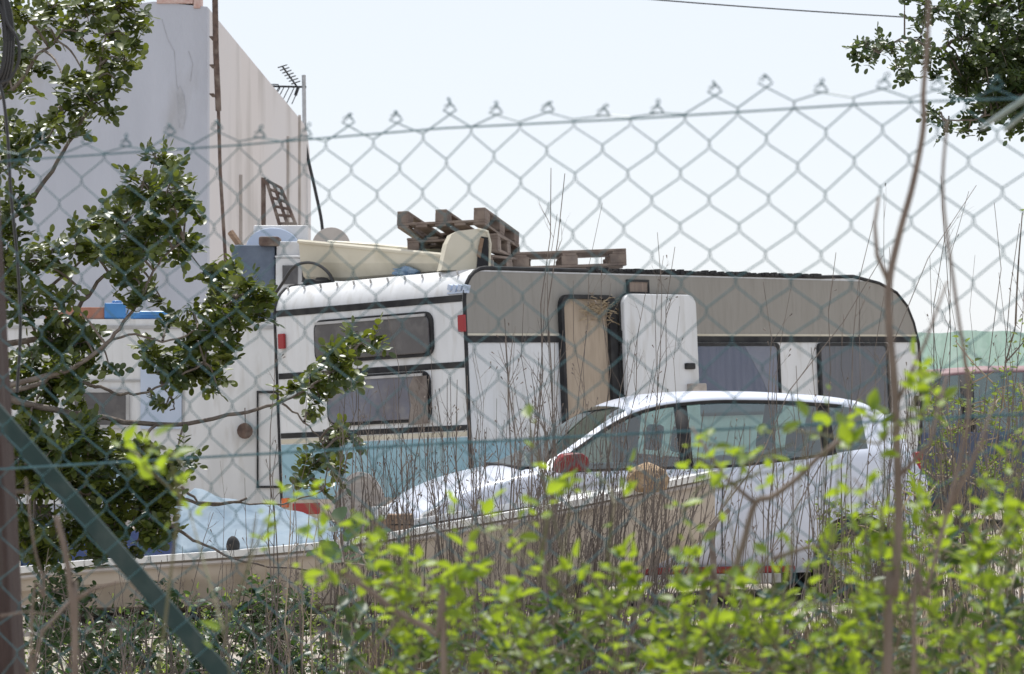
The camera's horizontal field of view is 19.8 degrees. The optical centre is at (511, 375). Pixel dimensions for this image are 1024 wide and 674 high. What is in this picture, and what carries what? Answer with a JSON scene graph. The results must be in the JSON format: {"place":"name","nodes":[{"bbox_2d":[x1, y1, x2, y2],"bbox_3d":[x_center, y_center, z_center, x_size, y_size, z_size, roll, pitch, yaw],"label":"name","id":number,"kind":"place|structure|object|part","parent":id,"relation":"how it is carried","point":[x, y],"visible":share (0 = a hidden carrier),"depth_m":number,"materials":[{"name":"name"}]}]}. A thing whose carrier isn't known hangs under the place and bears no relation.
{"place":"outdoors","nodes":[
{"label":"outdoors","id":0,"kind":"place"},
{"bbox_2d":[0,0,21,392],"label":"cable coil","id":1,"kind":"object","parent":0,"point":[10,36],"visible":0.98,"depth_m":7.50,"materials":[{"name":"black"}]},
{"bbox_2d":[0,0,1023,332],"label":"sky","id":2,"kind":"structure","parent":0,"point":[370,60],"materials":[{"name":"white"}]},
{"bbox_2d":[23,604,1021,673],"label":"dry grass","id":3,"kind":"structure","parent":0,"point":[729,657],"depth_m":14.88,"materials":[{"name":"plant"}]},
{"bbox_2d":[23,505,1023,673],"bbox_3d":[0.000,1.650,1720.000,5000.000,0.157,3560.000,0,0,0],"label":"ground","id":4,"kind":"structure","parent":0,"point":[109,620],"depth_m":20.05,"materials":[{"name":"beige soil"}]},
{"bbox_2d":[0,207,25,673],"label":"wooden post","id":5,"kind":"object","parent":4,"relation":"on","point":[12,630],"depth_m":4.98,"materials":[{"name":"brown wood"}]},
{"bbox_2d":[0,478,50,673],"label":"dead stalk","id":6,"kind":"object","parent":4,"relation":"on","point":[43,595],"visible":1,"depth_m":3.70,"materials":[{"name":"brown plant"}]},
{"bbox_2d":[30,516,119,673],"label":"dead stalk","id":7,"kind":"object","parent":4,"relation":"on","point":[74,597],"visible":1,"depth_m":3.60,"materials":[{"name":"brown plant"}]},
{"bbox_2d":[7,319,279,520],"bbox_3d":[-3.656,0.562,28.385,3.361,2.175,2.030,0,0,0],"label":"parked caravan","id":8,"kind":"object","parent":4,"relation":"on","point":[256,359],"visible":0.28,"depth_m":27.40,"materials":[{"name":"metal"}]},
{"bbox_2d":[45,307,104,318],"bbox_3d":[-4.107,-0.586,27.700,0.560,0.110,0.250,0,0,0],"label":"brick stack","id":9,"kind":"object","parent":8,"relation":"on","point":[92,311],"visible":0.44,"depth_m":27.57,"materials":[{"name":"orange brick"}]},
{"bbox_2d":[72,389,129,427],"bbox_3d":[-3.839,0.311,27.385,0.542,0.366,0.030,0,0,0],"label":"window","id":10,"kind":"structure","parent":8,"relation":"in","point":[117,406],"depth_m":27.38,"materials":[{"name":"glass"}]},
{"bbox_2d":[104,301,128,318],"bbox_3d":[-3.728,-0.618,27.700,0.200,0.175,0.300,0,0,0],"label":"blue canister","id":11,"kind":"object","parent":8,"relation":"on","point":[117,309],"visible":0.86,"depth_m":27.55,"materials":[{"name":"plastic"}]},
{"bbox_2d":[130,311,166,318],"bbox_3d":[-3.382,-0.567,27.667,0.400,0.072,0.367,0,0,0],"label":"blue tray","id":12,"kind":"object","parent":8,"relation":"on","point":[144,315],"visible":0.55,"depth_m":27.55,"materials":[{"name":"plastic"}]},
{"bbox_2d":[237,408,252,438],"bbox_3d":[-2.488,0.447,27.340,0.149,0.290,0.083,0,0,-5],"label":"hanging float","id":13,"kind":"object","parent":8,"relation":"hanging from","point":[245,430],"visible":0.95,"depth_m":27.30,"materials":[{"name":"brown plastic"}]},
{"bbox_2d":[231,245,276,318],"bbox_3d":[-2.470,-0.895,28.250,0.415,0.700,0.500,0,0,0],"label":"fabric box","id":14,"kind":"object","parent":8,"relation":"on","point":[263,258],"visible":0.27,"depth_m":28.00,"materials":[{"name":"fabric"}]},
{"bbox_2d":[228,230,242,244],"bbox_3d":[-2.646,-1.294,28.175,0.185,0.209,0.062,0,0,23],"label":"wood offcut","id":15,"kind":"object","parent":14,"relation":"on","point":[235,239],"visible":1,"depth_m":28.16,"materials":[{"name":"brown wood"}]},
{"bbox_2d":[259,236,280,246],"bbox_3d":[-2.312,-1.277,28.050,0.195,0.089,0.300,0,0,0],"label":"rusty block","id":16,"kind":"object","parent":14,"relation":"on","point":[266,241],"depth_m":27.90,"materials":[{"name":"brown metal"}]},
{"bbox_2d":[246,225,307,244],"bbox_3d":[-2.293,-1.014,28.695,0.599,0.909,0.130,0,0,0],"label":"upright panel","id":17,"kind":"object","parent":8,"relation":"on","point":[285,232],"visible":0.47,"depth_m":28.63,"materials":[{"name":"white plastic"}]},
{"bbox_2d":[261,177,296,224],"bbox_3d":[-2.260,-1.254,28.890,0.487,1.397,0.130,0,0,22],"label":"metal rack","id":18,"kind":"object","parent":8,"relation":"on","point":[265,184],"visible":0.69,"depth_m":28.91,"materials":[{"name":"metal"}]},
{"bbox_2d":[275,241,304,295],"bbox_3d":[-2.107,-0.919,28.188,0.300,0.717,0.525,0,0,0],"label":"white cabinet","id":19,"kind":"object","parent":8,"relation":"on","point":[284,264],"visible":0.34,"depth_m":27.95,"materials":[{"name":"plastic"}]},
{"bbox_3d":[-2.111,-0.958,27.949,0.146,0.179,0.030,0,0,0],"label":"glass door","id":20,"kind":"part","parent":19,"relation":"part of","materials":[{"name":"glass"}]},
{"bbox_2d":[45,512,261,673],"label":"dry shrub","id":21,"kind":"object","parent":4,"relation":"on","point":[177,607],"visible":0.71,"depth_m":12.75,"materials":[{"name":"brown plant"}]},
{"bbox_2d":[0,0,310,515],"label":"white building","id":22,"kind":"structure","parent":4,"relation":"on","point":[195,76],"depth_m":34.00,"materials":[{"name":"paint"}]},
{"bbox_2d":[272,64,323,229],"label":"television antenna","id":23,"kind":"object","parent":22,"relation":"attached to","point":[303,86],"visible":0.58,"depth_m":50.48,"materials":[{"name":"metal"}]},
{"bbox_2d":[24,548,306,673],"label":"dry shrub","id":24,"kind":"object","parent":4,"relation":"on","point":[123,659],"visible":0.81,"depth_m":12.02,"materials":[{"name":"plant"}]},
{"bbox_2d":[22,558,315,673],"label":"leafy shrub","id":25,"kind":"object","parent":4,"relation":"on","point":[244,666],"visible":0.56,"depth_m":12.98,"materials":[{"name":"green plant"}]},
{"bbox_2d":[23,590,345,673],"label":"leafy shrub","id":26,"kind":"object","parent":4,"relation":"on","point":[252,670],"visible":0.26,"depth_m":14.34,"materials":[{"name":"green plant"}]},
{"bbox_2d":[111,425,277,673],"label":"leafy bush","id":27,"kind":"object","parent":4,"relation":"on","point":[145,471],"visible":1,"depth_m":3.23,"materials":[{"name":"green plant"}]},
{"bbox_2d":[0,0,395,580],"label":"carob tree","id":28,"kind":"object","parent":4,"relation":"on","point":[119,253],"visible":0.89,"depth_m":12.91,"materials":[{"name":"green plant"}]},
{"bbox_2d":[209,353,353,673],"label":"dry shrub","id":29,"kind":"object","parent":4,"relation":"on","point":[278,592],"visible":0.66,"depth_m":12.41,"materials":[{"name":"brown plant"}]},
{"bbox_2d":[264,498,392,673],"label":"dry shrub","id":30,"kind":"object","parent":4,"relation":"on","point":[290,533],"visible":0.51,"depth_m":12.27,"materials":[{"name":"plant"}]},
{"bbox_2d":[253,568,411,673],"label":"leafy shrub","id":31,"kind":"object","parent":4,"relation":"on","point":[306,640],"visible":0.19,"depth_m":13.40,"materials":[{"name":"green plant"}]},
{"bbox_2d":[306,506,390,673],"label":"leafy shrub","id":32,"kind":"object","parent":4,"relation":"on","point":[339,513],"visible":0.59,"depth_m":8.94,"materials":[{"name":"green plant"}]},
{"bbox_2d":[20,470,717,614],"bbox_3d":[-0.911,1.117,19.675,4.581,0.966,1.425,0,0,0],"label":"beached boat","id":33,"kind":"object","parent":4,"relation":"on","point":[102,575],"visible":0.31,"depth_m":19.10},
{"bbox_2d":[20,524,172,565],"bbox_3d":[-2.560,1.118,19.625,1.644,0.278,1.151,0,0,0],"label":"navy cover","id":34,"kind":"object","parent":33,"relation":"in","point":[134,536],"visible":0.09,"depth_m":19.20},
{"bbox_2d":[226,536,239,549],"bbox_3d":[-1.808,1.099,19.020,0.090,0.118,0.090,0,0,0],"label":"black fender","id":35,"kind":"object","parent":33,"relation":"attached to","point":[235,544],"visible":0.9,"depth_m":18.99,"materials":[{"name":"rubber"}]},
{"bbox_2d":[175,488,343,553],"bbox_3d":[-1.689,0.968,19.655,1.273,0.421,1.191,0,0,0],"label":"pale tarpaulin","id":36,"kind":"object","parent":33,"relation":"on","point":[219,521],"visible":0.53,"depth_m":19.40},
{"bbox_2d":[334,472,385,535],"bbox_3d":[-1.022,0.929,19.800,0.356,0.558,0.140,0,0,0],"label":"oval panel","id":37,"kind":"object","parent":33,"relation":"in","point":[358,488],"visible":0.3,"depth_m":19.74,"materials":[{"name":"brown wood"}]},
{"bbox_2d":[372,519,390,531],"bbox_3d":[-0.863,1.076,19.400,0.111,0.256,0.111,0,0,-22],"label":"pot block","id":38,"kind":"object","parent":33,"relation":"in","point":[384,522],"depth_m":19.36,"materials":[{"name":"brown wood"}]},
{"bbox_2d":[372,506,387,518],"bbox_3d":[-0.869,0.908,19.400,0.115,0.079,0.115,0,0,0],"label":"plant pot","id":39,"kind":"object","parent":38,"relation":"on","point":[376,517],"visible":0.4,"depth_m":19.36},
{"bbox_2d":[387,513,412,530],"bbox_3d":[-0.777,1.022,19.500,0.240,0.200,0.200,0,0,0],"label":"wooden crate","id":40,"kind":"object","parent":33,"relation":"in","point":[389,517],"visible":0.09,"depth_m":19.40,"materials":[{"name":"brown wood"}]},
{"bbox_2d":[626,462,669,491],"bbox_3d":[0.881,0.664,19.157,0.298,0.197,0.206,0,0,-17],"label":"brown rock","id":41,"kind":"object","parent":33,"relation":"on","point":[641,478],"visible":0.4,"depth_m":19.09,"materials":[{"name":"stone"}]},
{"bbox_2d":[308,316,457,673],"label":"dry shrub","id":42,"kind":"object","parent":4,"relation":"on","point":[426,533],"visible":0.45,"depth_m":12.99,"materials":[{"name":"brown plant"}]},
{"bbox_2d":[336,565,446,673],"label":"dead stalk","id":43,"kind":"object","parent":4,"relation":"on","point":[441,619],"visible":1,"depth_m":3.40,"materials":[{"name":"brown plant"}]},
{"bbox_2d":[309,373,507,673],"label":"dry shrub","id":44,"kind":"object","parent":4,"relation":"on","point":[437,539],"visible":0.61,"depth_m":12.42,"materials":[{"name":"plant"}]},
{"bbox_2d":[262,480,557,673],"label":"leafy bush","id":45,"kind":"object","parent":4,"relation":"on","point":[463,572],"visible":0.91,"depth_m":3.48,"materials":[{"name":"green plant"}]},
{"bbox_2d":[316,585,617,673],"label":"leafy shrub","id":46,"kind":"object","parent":4,"relation":"on","point":[426,654],"visible":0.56,"depth_m":4.91,"materials":[{"name":"green plant"}]},
{"bbox_2d":[370,587,607,673],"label":"leafy shrub","id":47,"kind":"object","parent":4,"relation":"on","point":[495,660],"visible":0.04,"depth_m":13.18,"materials":[{"name":"green plant"}]},
{"bbox_2d":[0,72,1023,673],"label":"chain link fence","id":48,"kind":"object","parent":4,"relation":"on","point":[122,558],"visible":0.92,"depth_m":4.05,"materials":[{"name":"grey metal"}]},
{"bbox_2d":[24,566,1005,673],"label":"ground weeds","id":49,"kind":"object","parent":4,"relation":"on","point":[284,601],"visible":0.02,"depth_m":17.21,"materials":[{"name":"green plant"}]},
{"bbox_2d":[444,318,599,673],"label":"dry shrub","id":50,"kind":"object","parent":4,"relation":"on","point":[509,550],"visible":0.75,"depth_m":11.67,"materials":[{"name":"brown plant"}]},
{"bbox_2d":[493,174,602,671],"bbox_3d":[0.070,0.412,12.008,0.415,2.518,0.585,0,0,-26],"label":"dry shrub","id":51,"kind":"object","parent":4,"relation":"on","point":[553,472],"visible":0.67,"depth_m":11.94,"materials":[{"name":"brown plant"}]},
{"bbox_2d":[446,404,724,673],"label":"leafy bush","id":52,"kind":"object","parent":4,"relation":"on","point":[689,644],"visible":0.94,"depth_m":3.36,"materials":[{"name":"green plant"}]},
{"bbox_2d":[502,393,686,673],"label":"dry shrub","id":53,"kind":"object","parent":4,"relation":"on","point":[595,550],"visible":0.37,"depth_m":12.78,"materials":[{"name":"brown plant"}]},
{"bbox_2d":[273,266,922,522],"bbox_3d":[1.181,0.386,26.959,2.440,2.557,6.958,-3,-2,42],"label":"touring caravan","id":54,"kind":"object","parent":4,"relation":"on","point":[705,341],"visible":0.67,"depth_m":25.00,"materials":[{"name":"white metal"}]},
{"bbox_2d":[275,261,334,292],"bbox_3d":[-1.799,-0.845,25.427,0.764,0.289,0.030,0,0,42],"label":"black hose","id":55,"kind":"object","parent":54,"relation":"on","point":[290,270],"visible":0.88,"depth_m":25.44,"materials":[{"name":"black"}]},
{"bbox_2d":[301,277,330,284],"bbox_3d":[-1.679,-0.811,25.316,0.291,0.074,0.229,0,0,0],"label":"rubber mat","id":56,"kind":"object","parent":54,"relation":"on","point":[318,280],"visible":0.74,"depth_m":25.25,"materials":[{"name":"black rubber"}]},
{"bbox_2d":[313,227,349,241],"bbox_3d":[-1.637,-1.036,26.622,0.350,0.610,0.133,0,0,0],"label":"round disc","id":57,"kind":"object","parent":54,"relation":"on","point":[331,233],"visible":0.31,"depth_m":26.56,"materials":[{"name":"metal"}]},
{"bbox_2d":[314,311,434,362],"bbox_3d":[-1.166,-0.312,24.429,1.385,0.369,0.068,-3,-2,42],"label":"rear window","id":58,"kind":"structure","parent":54,"relation":"in","point":[420,325],"depth_m":24.23,"materials":[{"name":"grey glass"}]},
{"bbox_2d":[297,239,456,280],"bbox_3d":[-0.975,-1.032,25.207,1.835,0.399,0.657,-4,-2,42],"label":"dinghy","id":59,"kind":"object","parent":54,"relation":"on","point":[376,263],"visible":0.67,"depth_m":25.16,"materials":[{"name":"beige plastic"}]},
{"bbox_2d":[327,371,431,424],"bbox_3d":[-1.119,0.195,24.393,1.203,0.418,0.068,-3,-2,42],"label":"rear window","id":60,"kind":"structure","parent":54,"relation":"in","point":[385,380],"depth_m":24.35,"materials":[{"name":"grey glass"}]},
{"bbox_2d":[392,266,421,275],"bbox_3d":[-0.855,-0.880,24.766,0.291,0.092,0.232,0,0,-31],"label":"plastic bag","id":61,"kind":"object","parent":54,"relation":"on","point":[406,270],"visible":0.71,"depth_m":24.68,"materials":[{"name":"blue plastic"}]},
{"bbox_2d":[437,228,491,271],"bbox_3d":[-0.397,-1.038,24.282,0.416,0.352,0.380,0,0,-8],"label":"plastic shell","id":62,"kind":"object","parent":54,"relation":"on","point":[456,246],"visible":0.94,"depth_m":24.11,"materials":[{"name":"beige"}]},
{"bbox_2d":[491,254,530,266],"bbox_3d":[-0.380,-0.924,25.203,0.789,0.146,0.981,-3,-1,22],"label":"wooden pallet","id":63,"kind":"object","parent":54,"relation":"on","point":[498,260],"visible":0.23,"depth_m":25.02,"materials":[{"name":"brown wood"}]},
{"bbox_2d":[407,233,519,256],"bbox_3d":[-0.408,-1.079,25.185,0.784,0.146,0.981,-3,-3,11],"label":"wooden pallet","id":64,"kind":"object","parent":63,"relation":"on","point":[501,245],"visible":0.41,"depth_m":24.78,"materials":[{"name":"brown wood"}]},
{"bbox_2d":[397,207,518,248],"bbox_3d":[-0.457,-1.243,25.136,0.787,0.146,0.981,-2,-10,17],"label":"wooden pallet","id":65,"kind":"object","parent":64,"relation":"on","point":[416,226],"visible":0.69,"depth_m":24.78,"materials":[{"name":"brown wood"}]},
{"bbox_2d":[511,248,626,268],"bbox_3d":[0.476,-0.993,25.633,0.981,0.146,0.781,-2,-1,-3],"label":"wooden pallet","id":66,"kind":"object","parent":54,"relation":"on","point":[616,258],"visible":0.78,"depth_m":25.26,"materials":[{"name":"brown wood"}]},
{"bbox_2d":[558,294,622,462],"bbox_3d":[0.664,0.193,24.834,0.060,1.748,0.722,-3,-2,42],"label":"doorway","id":67,"kind":"structure","parent":54,"relation":"in","point":[595,350],"depth_m":24.84,"materials":[{"name":"beige"}]},
{"bbox_2d":[571,293,619,328],"bbox_3d":[0.720,-0.549,24.895,0.074,0.308,0.735,-3,-2,42],"label":"straw tuft","id":68,"kind":"object","parent":54,"relation":"in","point":[599,311],"visible":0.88,"depth_m":24.91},
{"bbox_2d":[618,293,706,457],"bbox_3d":[1.328,0.191,25.396,0.120,1.808,1.022,-3,-2,42],"label":"door","id":69,"kind":"structure","parent":54,"relation":"in","point":[686,370],"depth_m":25.40,"materials":[{"name":"white plastic"}]},
{"bbox_2d":[698,343,782,415],"bbox_3d":[2.008,0.030,26.340,0.035,0.651,1.311,-3,-2,42],"label":"side window","id":70,"kind":"structure","parent":54,"relation":"in","point":[733,370],"depth_m":26.37,"materials":[{"name":"grey glass"}]},
{"bbox_2d":[816,343,890,413],"bbox_3d":[3.233,0.036,27.697,0.035,0.685,1.132,-4,-2,42],"label":"side window","id":71,"kind":"structure","parent":54,"relation":"in","point":[863,367],"depth_m":27.70,"materials":[{"name":"grey glass"}]},
{"bbox_2d":[555,211,650,673],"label":"dry shrub","id":72,"kind":"object","parent":4,"relation":"on","point":[584,499],"visible":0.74,"depth_m":12.54,"materials":[{"name":"brown plant"}]},
{"bbox_2d":[578,232,682,673],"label":"dry shrub","id":73,"kind":"object","parent":4,"relation":"on","point":[643,529],"visible":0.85,"depth_m":12.25,"materials":[{"name":"brown plant"}]},
{"bbox_2d":[387,391,927,597],"bbox_3d":[1.040,0.906,21.979,3.950,1.580,1.785,0,0,-14],"label":"white hatchback","id":74,"kind":"object","parent":4,"relation":"on","point":[859,460],"visible":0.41,"depth_m":21.56,"materials":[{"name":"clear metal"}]},
{"bbox_2d":[601,635,751,673],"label":"leafy shrub","id":75,"kind":"object","parent":4,"relation":"on","point":[695,658],"visible":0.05,"depth_m":13.36,"materials":[{"name":"green plant"}]},
{"bbox_2d":[608,411,757,673],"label":"dry shrub","id":76,"kind":"object","parent":4,"relation":"on","point":[642,572],"visible":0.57,"depth_m":12.18,"materials":[{"name":"brown plant"}]},
{"bbox_2d":[706,508,730,670],"bbox_3d":[0.633,1.028,9.000,0.076,1.244,0.023,0,0,0],"label":"broken stick","id":77,"kind":"object","parent":4,"relation":"on","point":[712,525],"visible":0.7,"depth_m":8.99,"materials":[{"name":"brown plant"}]},
{"bbox_2d":[639,258,881,672],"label":"dry shrub","id":78,"kind":"object","parent":4,"relation":"on","point":[766,443],"visible":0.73,"depth_m":10.09,"materials":[{"name":"brown plant"}]},
{"bbox_2d":[690,426,853,673],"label":"dead stalk","id":79,"kind":"object","parent":4,"relation":"on","point":[750,515],"visible":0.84,"depth_m":3.40,"materials":[{"name":"brown plant"}]},
{"bbox_2d":[664,398,885,673],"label":"leafy bush","id":80,"kind":"object","parent":4,"relation":"on","point":[769,631],"visible":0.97,"depth_m":3.28,"materials":[{"name":"green plant"}]},
{"bbox_2d":[725,282,846,673],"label":"dry shrub","id":81,"kind":"object","parent":4,"relation":"on","point":[782,546],"visible":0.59,"depth_m":11.52,"materials":[{"name":"brown plant"}]},
{"bbox_2d":[579,504,1023,673],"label":"leafy shrub","id":82,"kind":"object","parent":4,"relation":"on","point":[975,617],"visible":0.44,"depth_m":4.83,"materials":[{"name":"green plant"}]},
{"bbox_2d":[789,184,905,673],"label":"dry shrub","id":83,"kind":"object","parent":4,"relation":"on","point":[853,532],"visible":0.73,"depth_m":12.33,"materials":[{"name":"brown plant"}]},
{"bbox_2d":[723,185,976,643],"bbox_3d":[0.932,0.516,9.671,1.293,2.311,0.208,0,0,-7],"label":"dry shrub","id":84,"kind":"object","parent":4,"relation":"on","point":[852,408],"visible":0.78,"depth_m":9.75,"materials":[{"name":"brown plant"}]},
{"bbox_2d":[755,335,957,673],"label":"leafy bush","id":85,"kind":"object","parent":4,"relation":"on","point":[846,436],"visible":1,"depth_m":3.23,"materials":[{"name":"green plant"}]},
{"bbox_2d":[790,462,922,673],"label":"dry shrub","id":86,"kind":"object","parent":4,"relation":"on","point":[847,592],"visible":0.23,"depth_m":12.59,"materials":[{"name":"brown plant"}]},
{"bbox_2d":[801,494,912,672],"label":"leafy shrub","id":87,"kind":"object","parent":4,"relation":"on","point":[839,553],"visible":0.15,"depth_m":14.02,"materials":[{"name":"green plant"}]},
{"bbox_2d":[853,0,947,673],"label":"dead stalk","id":88,"kind":"object","parent":4,"relation":"on","point":[892,577],"visible":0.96,"depth_m":3.30,"materials":[{"name":"brown plant"}]},
{"bbox_2d":[811,428,1023,673],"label":"leafy bush","id":89,"kind":"object","parent":4,"relation":"on","point":[984,552],"visible":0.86,"depth_m":3.39,"materials":[{"name":"green plant"}]},
{"bbox_2d":[842,0,1023,145],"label":"carob tree","id":90,"kind":"object","parent":4,"relation":"on","point":[969,69],"visible":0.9,"depth_m":16.86,"materials":[{"name":"green plant"}]},
{"bbox_2d":[847,360,1023,673],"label":"dry shrub","id":91,"kind":"object","parent":4,"relation":"on","point":[945,505],"visible":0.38,"depth_m":11.71,"materials":[{"name":"plant"}]},
{"bbox_2d":[853,375,1023,673],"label":"dry shrub","id":92,"kind":"object","parent":4,"relation":"on","point":[963,512],"visible":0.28,"depth_m":12.01,"materials":[{"name":"brown plant"}]},
{"bbox_2d":[911,119,994,673],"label":"dead stalk","id":93,"kind":"object","parent":4,"relation":"on","point":[952,498],"visible":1,"depth_m":3.20,"materials":[{"name":"brown plant"}]},
{"bbox_2d":[882,470,1023,673],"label":"leafy shrub","id":94,"kind":"object","parent":4,"relation":"on","point":[933,486],"visible":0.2,"depth_m":11.46,"materials":[{"name":"green plant"}]},
{"bbox_2d":[906,191,999,626],"bbox_3d":[1.921,0.398,12.853,0.565,2.545,0.497,0,0,0],"label":"dry shrub","id":95,"kind":"object","parent":4,"relation":"on","point":[949,353],"visible":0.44,"depth_m":12.82,"materials":[{"name":"brown plant"}]},
{"bbox_2d":[889,483,1023,673],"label":"dry shrub","id":96,"kind":"object","parent":4,"relation":"on","point":[924,625],"visible":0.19,"depth_m":11.09,"materials":[{"name":"plant"}]},
{"bbox_2d":[915,335,1023,673],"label":"leafy shrub","id":97,"kind":"object","parent":4,"relation":"on","point":[930,407],"visible":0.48,"depth_m":12.42,"materials":[{"name":"green plant"}]},
{"bbox_2d":[918,330,1023,369],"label":"netting fence","id":98,"kind":"object","parent":4,"relation":"on","point":[982,344],"visible":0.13,"depth_m":55.00,"materials":[{"name":"fabric"}]},
{"bbox_2d":[920,366,1023,509],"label":"dark blue van","id":99,"kind":"object","parent":4,"relation":"on","point":[955,373],"visible":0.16,"depth_m":31.77,"materials":[{"name":"clear metal"}]},
{"bbox_2d":[969,203,1023,673],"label":"dry shrub","id":100,"kind":"object","parent":4,"relation":"on","point":[1007,452],"visible":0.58,"depth_m":11.46,"materials":[{"name":"brown plant"}]},
{"bbox_2d":[992,209,1023,657],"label":"dry shrub","id":101,"kind":"object","parent":4,"relation":"on","point":[1015,341],"visible":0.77,"depth_m":12.04,"materials":[{"name":"brown plant"}]},
{"bbox_2d":[657,0,952,19],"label":"power line","id":102,"kind":"object","parent":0,"point":[785,9],"visible":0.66,"depth_m":59.99,"materials":[{"name":"black"}]}
]}

